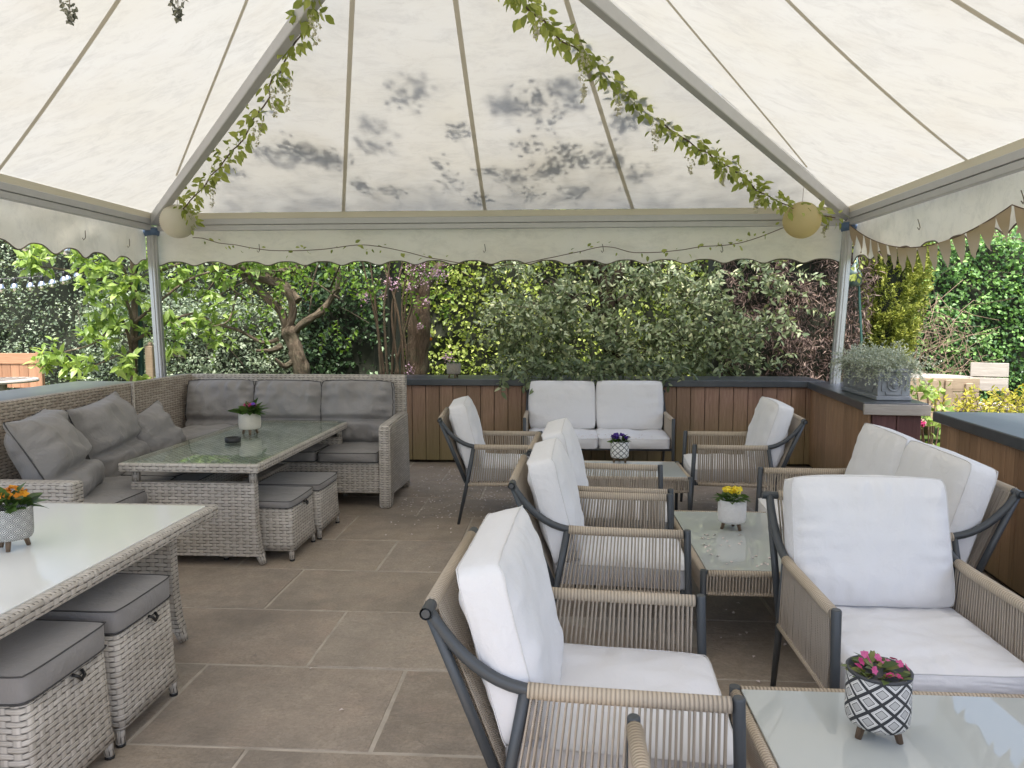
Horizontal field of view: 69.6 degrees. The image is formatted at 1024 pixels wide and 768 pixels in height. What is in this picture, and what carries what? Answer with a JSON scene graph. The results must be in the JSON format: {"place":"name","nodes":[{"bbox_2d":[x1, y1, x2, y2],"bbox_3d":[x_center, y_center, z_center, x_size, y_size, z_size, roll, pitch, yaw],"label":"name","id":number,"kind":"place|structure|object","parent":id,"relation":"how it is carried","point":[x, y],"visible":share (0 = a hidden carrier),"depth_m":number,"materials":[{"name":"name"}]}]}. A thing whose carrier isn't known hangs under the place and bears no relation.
{"place":"outdoors","nodes":[
{"label":"outdoors","id":0,"kind":"place"},
{"bbox_2d":[86,462,1023,767],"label":"patio","id":1,"kind":"structure","parent":0,"point":[224,708],"depth_m":3.50,"materials":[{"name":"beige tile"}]},
{"bbox_2d":[0,619,115,767],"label":"wicker stool","id":2,"kind":"object","parent":1,"relation":"on","point":[54,705],"visible":0.98,"depth_m":2.35,"materials":[{"name":"grey wicker"}]},
{"bbox_2d":[0,381,133,400],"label":"wall","id":3,"kind":"structure","parent":1,"relation":"on","point":[34,391],"depth_m":6.82,"materials":[{"name":"grey wood"}]},
{"bbox_2d":[37,573,178,747],"bbox_3d":[-1.637,1.047,2.863,0.507,0.519,0.419,0,5,4],"label":"wicker stool","id":4,"kind":"object","parent":1,"relation":"on","point":[132,611],"visible":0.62,"depth_m":2.77,"materials":[{"name":"grey wicker"}]},
{"bbox_2d":[0,502,217,642],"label":"wicker table","id":5,"kind":"object","parent":1,"relation":"on","point":[73,550],"visible":0.62,"depth_m":2.97,"materials":[{"name":"grey wicker"}]},
{"bbox_2d":[0,482,49,551],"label":"flower pot","id":6,"kind":"object","parent":5,"relation":"on","point":[16,517],"visible":1,"depth_m":2.83,"materials":[{"name":"ceramic"}]},
{"bbox_2d":[0,374,409,507],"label":"corner sofa","id":7,"kind":"object","parent":1,"relation":"on","point":[381,467],"visible":0.38,"depth_m":6.06,"materials":[{"name":"grey wicker"}]},
{"bbox_2d":[3,408,104,496],"bbox_3d":[-2.792,0.462,4.516,0.464,0.564,0.732,-1,5,-12],"label":"cushion","id":8,"kind":"object","parent":7,"relation":"on","point":[44,444],"visible":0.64,"depth_m":4.28,"materials":[{"name":"grey fabric"}]},
{"bbox_2d":[65,390,150,476],"bbox_3d":[-2.863,0.387,5.225,0.347,0.632,0.716,0,5,4],"label":"cushion","id":9,"kind":"object","parent":7,"relation":"on","point":[108,427],"visible":0.67,"depth_m":5.06,"materials":[{"name":"grey fabric"}]},
{"bbox_2d":[137,400,185,452],"bbox_3d":[-2.727,0.395,5.659,0.290,0.515,0.524,0,5,4],"label":"cushion","id":10,"kind":"object","parent":7,"relation":"on","point":[160,430],"visible":0.51,"depth_m":5.59,"materials":[{"name":"grey fabric"}]},
{"bbox_2d":[185,379,255,426],"bbox_3d":[-2.639,0.240,6.662,0.657,0.573,0.286,0,5,4],"label":"cushion","id":11,"kind":"object","parent":7,"relation":"on","point":[211,402],"visible":0.61,"depth_m":6.58,"materials":[{"name":"grey fabric"}]},
{"bbox_2d":[253,379,322,419],"bbox_3d":[-2.019,0.244,6.628,0.646,0.568,0.287,0,5,4],"label":"cushion","id":12,"kind":"object","parent":7,"relation":"on","point":[289,399],"visible":0.52,"depth_m":6.54,"materials":[{"name":"grey fabric"}]},
{"bbox_2d":[320,379,394,441],"bbox_3d":[-1.385,0.246,6.583,0.678,0.571,0.311,0,5,4],"label":"cushion","id":13,"kind":"object","parent":7,"relation":"on","point":[365,409],"visible":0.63,"depth_m":6.50,"materials":[{"name":"grey fabric"}]},
{"bbox_2d":[118,420,347,564],"bbox_3d":[-1.951,0.735,5.582,0.906,0.666,1.995,0,5,4],"label":"wicker table","id":14,"kind":"object","parent":1,"relation":"on","point":[232,528],"visible":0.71,"depth_m":4.66,"materials":[{"name":"grey wicker"}]},
{"bbox_2d":[225,436,240,442],"bbox_3d":[-2.023,0.404,5.335,0.112,0.036,0.112,0,5,4],"label":"ashtray","id":15,"kind":"object","parent":14,"relation":"on","point":[233,439],"visible":1,"depth_m":5.29,"materials":[{"name":"black plastic"}]},
{"bbox_2d":[228,398,268,434],"bbox_3d":[-2.036,0.250,5.721,0.296,0.282,0.300,0,5,4],"label":"flower pot","id":16,"kind":"object","parent":14,"relation":"on","point":[249,417],"visible":1,"depth_m":5.66,"materials":[{"name":"ceramic"}]},
{"bbox_2d":[224,485,315,560],"bbox_3d":[-1.622,0.923,4.959,0.492,0.401,0.459,0,5,4],"label":"wicker stool","id":17,"kind":"object","parent":1,"relation":"on","point":[286,513],"visible":0.64,"depth_m":4.75,"materials":[{"name":"grey wicker"}]},
{"bbox_2d":[258,471,339,539],"bbox_3d":[-1.573,0.883,5.435,0.489,0.398,0.469,0,5,4],"label":"wicker stool","id":18,"kind":"object","parent":1,"relation":"on","point":[326,511],"visible":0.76,"depth_m":5.34,"materials":[{"name":"grey wicker"}]},
{"bbox_2d":[154,374,824,466],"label":"wall","id":19,"kind":"structure","parent":1,"relation":"on","point":[716,403],"depth_m":7.87,"materials":[{"name":"brown wood"}]},
{"bbox_2d":[447,360,460,377],"bbox_3d":[-0.641,-0.168,8.088,0.157,0.201,0.184,0,5,4],"label":"flower pot","id":20,"kind":"object","parent":19,"relation":"on","point":[453,367],"visible":1,"depth_m":8.04,"materials":[{"name":"stone"}]},
{"bbox_2d":[437,396,542,524],"bbox_3d":[-0.142,0.578,5.906,0.847,0.930,0.750,0,5,0],"label":"rope armchair","id":21,"kind":"object","parent":1,"relation":"on","point":[476,458],"visible":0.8,"depth_m":5.57,"materials":[{"name":"white fabric"}]},
{"bbox_2d":[0,0,1023,383],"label":"marquee","id":22,"kind":"object","parent":1,"relation":"on","point":[460,130],"visible":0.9,"depth_m":5.83,"materials":[{"name":"beige fabric"}]},
{"bbox_2d":[59,0,77,25],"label":"wisteria spray","id":23,"kind":"object","parent":22,"relation":"hanging from","point":[72,17],"visible":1,"depth_m":3.60,"materials":[{"name":"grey plant"}]},
{"bbox_2d":[159,204,195,237],"bbox_3d":[-3.402,-1.722,7.490,0.350,0.473,0.350,0,5,4],"label":"paper lantern","id":24,"kind":"object","parent":22,"relation":"hanging from","point":[172,222],"visible":0.91,"depth_m":7.38,"materials":[{"name":"beige paper"}]},
{"bbox_2d":[168,0,188,23],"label":"wisteria spray","id":25,"kind":"object","parent":22,"relation":"hanging from","point":[178,11],"visible":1,"depth_m":3.56,"materials":[{"name":"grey plant"}]},
{"bbox_2d":[173,0,334,234],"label":"leaf garland","id":26,"kind":"object","parent":22,"relation":"hanging from","point":[306,27],"visible":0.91,"depth_m":6.05,"materials":[{"name":"plant"}]},
{"bbox_2d":[193,222,781,265],"bbox_3d":[-0.302,-1.419,7.566,6.058,0.416,0.216,0,5,4],"label":"ivy string","id":27,"kind":"object","parent":22,"relation":"hanging from","point":[589,244],"visible":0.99,"depth_m":7.59,"materials":[{"name":"plant"}]},
{"bbox_2d":[498,0,847,237],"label":"leaf garland","id":28,"kind":"object","parent":22,"relation":"hanging from","point":[550,31],"visible":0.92,"depth_m":5.83,"materials":[{"name":"plant"}]},
{"bbox_2d":[782,187,821,238],"bbox_3d":[2.769,-1.632,7.024,0.356,0.478,0.356,0,5,4],"label":"paper lantern","id":29,"kind":"object","parent":22,"relation":"hanging from","point":[800,226],"visible":0.96,"depth_m":6.91,"materials":[{"name":"yellow paper"}]},
{"bbox_2d":[849,243,873,282],"bbox_3d":[3.538,-1.391,7.597,0.402,0.695,0.253,-4,6,-40],"label":"ivy string","id":30,"kind":"object","parent":22,"relation":"hanging from","point":[854,276],"visible":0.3,"depth_m":7.64,"materials":[{"name":"plant"}]},
{"bbox_2d":[849,204,1023,271],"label":"bunting","id":31,"kind":"object","parent":22,"relation":"hanging from","point":[986,229],"visible":1,"depth_m":5.45},
{"bbox_2d":[419,505,745,767],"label":"rope armchair","id":32,"kind":"object","parent":1,"relation":"on","point":[533,688],"visible":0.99,"depth_m":1.96,"materials":[{"name":"white fabric"}]},
{"bbox_2d":[523,380,674,460],"bbox_3d":[0.854,0.444,7.450,1.480,0.929,0.856,0,5,4],"label":"rope loveseat","id":33,"kind":"object","parent":1,"relation":"on","point":[633,410],"visible":0.77,"depth_m":7.54,"materials":[{"name":"white fabric"}]},
{"bbox_2d":[508,437,691,652],"bbox_3d":[0.435,0.770,3.696,0.846,0.930,0.750,0,5,6],"label":"rope armchair","id":34,"kind":"object","parent":1,"relation":"on","point":[543,488],"visible":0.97,"depth_m":3.38,"materials":[{"name":"white fabric"}]},
{"bbox_2d":[526,418,674,590],"bbox_3d":[0.539,0.700,4.503,0.846,0.930,0.750,1,5,7],"label":"rope armchair","id":35,"kind":"object","parent":1,"relation":"on","point":[562,430],"visible":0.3,"depth_m":4.33,"materials":[{"name":"white fabric"}]},
{"bbox_2d":[584,460,691,510],"bbox_3d":[0.816,0.854,5.735,1.049,0.404,0.634,0,5,4],"label":"coffee table","id":36,"kind":"object","parent":1,"relation":"on","point":[676,473],"visible":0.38,"depth_m":5.45,"materials":[{"name":"beige wicker"}]},
{"bbox_2d":[607,433,631,462],"bbox_3d":[0.877,0.514,5.958,0.191,0.241,0.217,2,5,21],"label":"flower pot","id":37,"kind":"object","parent":36,"relation":"on","point":[619,448],"visible":1,"depth_m":5.90,"materials":[{"name":"ceramic"}]},
{"bbox_2d":[626,713,650,767],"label":"rope loveseat","id":38,"kind":"object","parent":1,"relation":"on","point":[637,755],"visible":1,"depth_m":1.66,"materials":[{"name":"white fabric"}]},
{"bbox_2d":[310,466,1019,710],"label":"fallen petals","id":39,"kind":"object","parent":1,"relation":"on","point":[503,509],"visible":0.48,"depth_m":6.13,"materials":[{"name":"plant"}]},
{"bbox_2d":[674,510,783,597],"bbox_3d":[1.210,1.012,3.918,0.622,0.404,1.104,0,5,4],"label":"coffee table","id":40,"kind":"object","parent":1,"relation":"on","point":[753,537],"visible":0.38,"depth_m":3.63,"materials":[{"name":"grey glass"}]},
{"bbox_2d":[577,434,770,566],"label":"loose petals","id":41,"kind":"object","parent":40,"relation":"on","point":[703,534],"visible":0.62,"depth_m":3.78,"materials":[{"name":"plant"}]},
{"bbox_2d":[713,486,750,530],"bbox_3d":[1.214,0.678,4.053,0.212,0.245,0.208,-4,7,-41],"label":"flower pot","id":42,"kind":"object","parent":40,"relation":"on","point":[732,505],"visible":1,"depth_m":4.00,"materials":[{"name":"ceramic"}]},
{"bbox_2d":[680,396,807,510],"bbox_3d":[1.812,0.581,5.872,0.846,0.930,0.750,1,5,8],"label":"rope armchair","id":43,"kind":"object","parent":1,"relation":"on","point":[772,434],"visible":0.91,"depth_m":5.55,"materials":[{"name":"white fabric"}]},
{"bbox_2d":[808,381,930,467],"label":"wall","id":44,"kind":"structure","parent":1,"relation":"on","point":[839,417],"depth_m":6.44,"materials":[{"name":"brown wood"}]},
{"bbox_2d":[828,335,941,400],"bbox_3d":[3.114,-0.158,6.276,0.731,0.508,1.210,1,5,8],"label":"planter","id":45,"kind":"object","parent":44,"relation":"on","point":[874,372],"visible":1,"depth_m":5.95,"materials":[{"name":"silver metal"}]},
{"bbox_2d":[729,683,1023,767],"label":"coffee table","id":46,"kind":"object","parent":1,"relation":"on","point":[799,727],"visible":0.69,"depth_m":2.05,"materials":[{"name":"grey glass"}]},
{"bbox_2d":[841,650,913,744],"bbox_3d":[1.010,0.864,2.029,0.176,0.227,0.177,-2,5,-25],"label":"flower pot","id":47,"kind":"object","parent":46,"relation":"on","point":[878,693],"visible":1,"depth_m":1.98,"materials":[{"name":"grey ceramic"}]},
{"bbox_2d":[755,423,1023,618],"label":"rope loveseat","id":48,"kind":"object","parent":1,"relation":"on","point":[982,501],"visible":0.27,"depth_m":3.34,"materials":[{"name":"white fabric"}]},
{"bbox_2d":[761,474,1023,693],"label":"rope armchair","id":49,"kind":"object","parent":1,"relation":"on","point":[875,563],"visible":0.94,"depth_m":2.84,"materials":[{"name":"white fabric"}]},
{"bbox_2d":[910,378,954,446],"bbox_3d":[3.605,0.474,6.364,0.369,1.059,0.329,2,5,21],"label":"rose bush","id":50,"kind":"object","parent":1,"relation":"on","point":[932,396],"visible":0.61,"depth_m":6.34,"materials":[{"name":"green plant"}]},
{"bbox_2d":[933,411,1023,598],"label":"wall","id":51,"kind":"structure","parent":1,"relation":"on","point":[995,441],"depth_m":4.34,"materials":[{"name":"brown wood"}]},
{"bbox_2d":[920,403,1023,446],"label":"lawn","id":52,"kind":"structure","parent":0,"point":[934,438],"depth_m":10.21,"materials":[{"name":"green plant"}]},
{"bbox_2d":[0,377,39,390],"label":"slatted table","id":53,"kind":"object","parent":52,"relation":"on","point":[4,381],"visible":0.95,"depth_m":10.06,"materials":[{"name":"grey wood"}]},
{"bbox_2d":[0,352,44,387],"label":"teak bench","id":54,"kind":"object","parent":52,"relation":"on","point":[11,365],"visible":0.53,"depth_m":11.72,"materials":[{"name":"wood"}]},
{"bbox_2d":[0,212,251,389],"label":"ivy hedge","id":55,"kind":"object","parent":52,"relation":"on","point":[29,320],"visible":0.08,"depth_m":13.95,"materials":[{"name":"green plant"}]},
{"bbox_2d":[136,266,144,377],"bbox_3d":[-4.503,-0.621,8.903,0.100,2.795,0.100,0,5,4],"label":"green post","id":56,"kind":"object","parent":52,"relation":"on","point":[140,360],"visible":0.07,"depth_m":8.90,"materials":[{"name":"metal"}]},
{"bbox_2d":[145,342,155,379],"bbox_3d":[-4.296,0.141,8.785,0.090,1.297,0.090,0,5,4],"label":"timber stake","id":57,"kind":"object","parent":52,"relation":"on","point":[150,361],"visible":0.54,"depth_m":8.71,"materials":[{"name":"beige wood"}]},
{"bbox_2d":[12,225,288,381],"bbox_3d":[-4.115,-0.914,8.779,3.136,3.404,1.111,-3,6,-28],"label":"magnolia","id":58,"kind":"object","parent":52,"relation":"on","point":[109,327],"visible":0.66,"depth_m":8.52,"materials":[{"name":"green plant"}]},
{"bbox_2d":[0,264,84,292],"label":"string lights","id":59,"kind":"object","parent":58,"relation":"hanging from","point":[65,278],"visible":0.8,"depth_m":9.10,"materials":[{"name":"white glass"}]},
{"bbox_2d":[22,245,146,262],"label":"string lights","id":60,"kind":"object","parent":58,"relation":"hanging from","point":[66,252],"visible":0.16,"depth_m":7.67,"materials":[{"name":"white glass"}]},
{"bbox_2d":[65,280,312,380],"bbox_3d":[-4.653,-0.500,11.188,3.826,2.285,1.528,0,5,4],"label":"dark hedge","id":61,"kind":"object","parent":52,"relation":"on","point":[245,358],"visible":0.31,"depth_m":11.03,"materials":[{"name":"green plant"}]},
{"bbox_2d":[146,211,368,373],"bbox_3d":[-3.176,-1.099,9.915,3.750,3.581,3.411,0,5,4],"label":"gnarled tree","id":62,"kind":"object","parent":52,"relation":"on","point":[297,361],"visible":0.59,"depth_m":9.39,"materials":[{"name":"green plant"}]},
{"bbox_2d":[284,211,401,374],"bbox_3d":[-2.417,-1.549,10.722,1.460,4.464,1.673,0,5,4],"label":"dark hedge","id":63,"kind":"object","parent":52,"relation":"on","point":[360,356],"visible":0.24,"depth_m":10.65,"materials":[{"name":"green plant"}]},
{"bbox_2d":[339,211,455,374],"bbox_3d":[-1.288,-0.684,8.882,1.620,2.925,1.285,0,5,4],"label":"lilac","id":64,"kind":"object","parent":52,"relation":"on","point":[403,345],"visible":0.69,"depth_m":8.76,"materials":[{"name":"green plant"}]},
{"bbox_2d":[247,209,707,375],"bbox_3d":[-0.039,-1.994,12.684,9.056,5.020,2.174,0,5,4],"label":"ivy hedge","id":65,"kind":"object","parent":52,"relation":"on","point":[453,328],"visible":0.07,"depth_m":12.39,"materials":[{"name":"green plant"}]},
{"bbox_2d":[406,92,774,374],"bbox_3d":[-0.233,-1.497,7.389,6.724,4.802,3.792,0,5,4],"label":"bare trunk","id":66,"kind":"object","parent":52,"relation":"on","point":[418,341],"visible":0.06,"depth_m":9.08,"materials":[{"name":"brown plant"}]},
{"bbox_2d":[465,259,834,399],"bbox_3d":[1.641,-0.592,8.625,4.281,2.799,2.314,0,5,4],"label":"oleaster","id":67,"kind":"object","parent":52,"relation":"on","point":[614,363],"visible":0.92,"depth_m":8.51,"materials":[{"name":"green plant"}]},
{"bbox_2d":[706,93,886,381],"bbox_3d":[3.380,-1.637,9.183,2.127,4.960,1.969,0,5,4],"label":"dead hedge","id":68,"kind":"object","parent":52,"relation":"on","point":[813,349],"visible":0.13,"depth_m":9.16,"materials":[{"name":"brown plant"}]},
{"bbox_2d":[849,257,862,352],"bbox_3d":[3.820,-0.294,8.230,0.222,2.261,0.170,0,5,4],"label":"lamp post","id":69,"kind":"object","parent":52,"relation":"on","point":[853,283],"visible":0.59,"depth_m":8.17,"materials":[{"name":"metal"}]},
{"bbox_2d":[861,242,939,361],"bbox_3d":[5.082,-1.073,10.044,1.349,3.499,1.314,0,5,4],"label":"golden conifer","id":70,"kind":"object","parent":52,"relation":"on","point":[888,322],"visible":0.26,"depth_m":9.76,"materials":[{"name":"green plant"}]},
{"bbox_2d":[911,373,970,433],"bbox_3d":[5.915,0.297,10.411,1.040,0.825,1.040,0,5,4],"label":"round table","id":71,"kind":"object","parent":52,"relation":"on","point":[925,375],"visible":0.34,"depth_m":10.41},
{"bbox_2d":[863,225,1023,402],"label":"ivy hedge","id":72,"kind":"object","parent":52,"relation":"on","point":[996,273],"visible":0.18,"depth_m":13.76,"materials":[{"name":"green plant"}]},
{"bbox_2d":[910,378,982,434],"bbox_3d":[5.382,0.360,9.362,1.120,0.880,0.870,1,5,7],"label":"timber bench","id":73,"kind":"object","parent":52,"relation":"on","point":[957,385],"visible":0.19,"depth_m":9.27,"materials":[{"name":"beige wood"}]},
{"bbox_2d":[913,263,1013,400],"bbox_3d":[7.486,-0.636,12.594,3.207,2.832,1.810,0,5,4],"label":"bramble","id":74,"kind":"object","parent":52,"relation":"on","point":[944,345],"visible":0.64,"depth_m":12.57,"materials":[{"name":"green plant"}]},
{"bbox_2d":[930,383,1023,412],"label":"yellow shrub","id":75,"kind":"object","parent":52,"relation":"on","point":[995,396],"visible":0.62,"depth_m":7.19,"materials":[{"name":"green plant"}]},
{"bbox_2d":[968,362,1017,412],"bbox_3d":[6.309,0.252,9.701,0.520,1.036,0.617,2,6,26],"label":"timber chair","id":76,"kind":"object","parent":52,"relation":"on","point":[980,371],"visible":0.26,"depth_m":9.88,"materials":[{"name":"beige wood"}]},
{"bbox_2d":[950,227,1023,244],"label":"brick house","id":77,"kind":"structure","parent":0,"point":[1017,231],"depth_m":25.62,"materials":[{"name":"brick"}]}
]}

